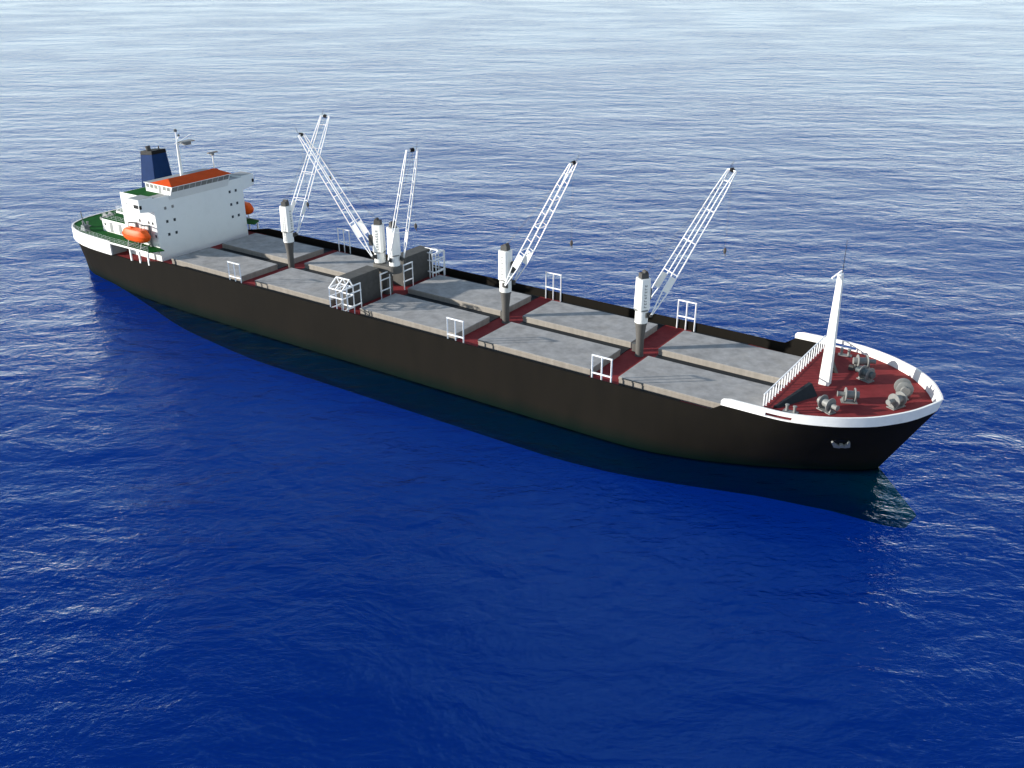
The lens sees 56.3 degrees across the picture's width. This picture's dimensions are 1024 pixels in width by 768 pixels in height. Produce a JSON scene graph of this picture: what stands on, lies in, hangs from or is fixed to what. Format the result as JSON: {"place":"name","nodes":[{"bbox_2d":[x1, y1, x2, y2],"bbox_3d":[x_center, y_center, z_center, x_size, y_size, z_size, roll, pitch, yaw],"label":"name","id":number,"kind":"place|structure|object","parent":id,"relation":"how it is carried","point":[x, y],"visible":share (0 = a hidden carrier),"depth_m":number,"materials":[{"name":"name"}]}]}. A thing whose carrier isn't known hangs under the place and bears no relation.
{"place":"outdoors","nodes":[
{"label":"outdoors","id":0,"kind":"place"},
{"bbox_2d":[0,0,1023,767],"bbox_3d":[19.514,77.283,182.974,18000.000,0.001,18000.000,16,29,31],"label":"sea","id":1,"kind":"structure","parent":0,"point":[518,626],"depth_m":281.11,"materials":[{"name":"blue liquid"}]},
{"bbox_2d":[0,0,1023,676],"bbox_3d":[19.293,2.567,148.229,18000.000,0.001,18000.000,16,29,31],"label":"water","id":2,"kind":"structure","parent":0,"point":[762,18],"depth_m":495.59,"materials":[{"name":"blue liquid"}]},
{"bbox_2d":[71,109,942,527],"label":"cargo ship","id":3,"kind":"object","parent":2,"relation":"on","point":[675,401],"visible":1,"depth_m":149.27,"materials":[{"name":"black paint"}]},
{"bbox_2d":[122,226,150,242],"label":"lifeboat","id":4,"kind":"object","parent":3,"relation":"hanging from","point":[135,234],"visible":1,"depth_m":185.07,"materials":[{"name":"orange plastic"}]},
{"bbox_2d":[244,201,253,214],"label":"lifeboat","id":5,"kind":"object","parent":3,"relation":"hanging from","point":[249,208],"visible":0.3,"depth_m":203.49,"materials":[{"name":"orange plastic"}]}
]}

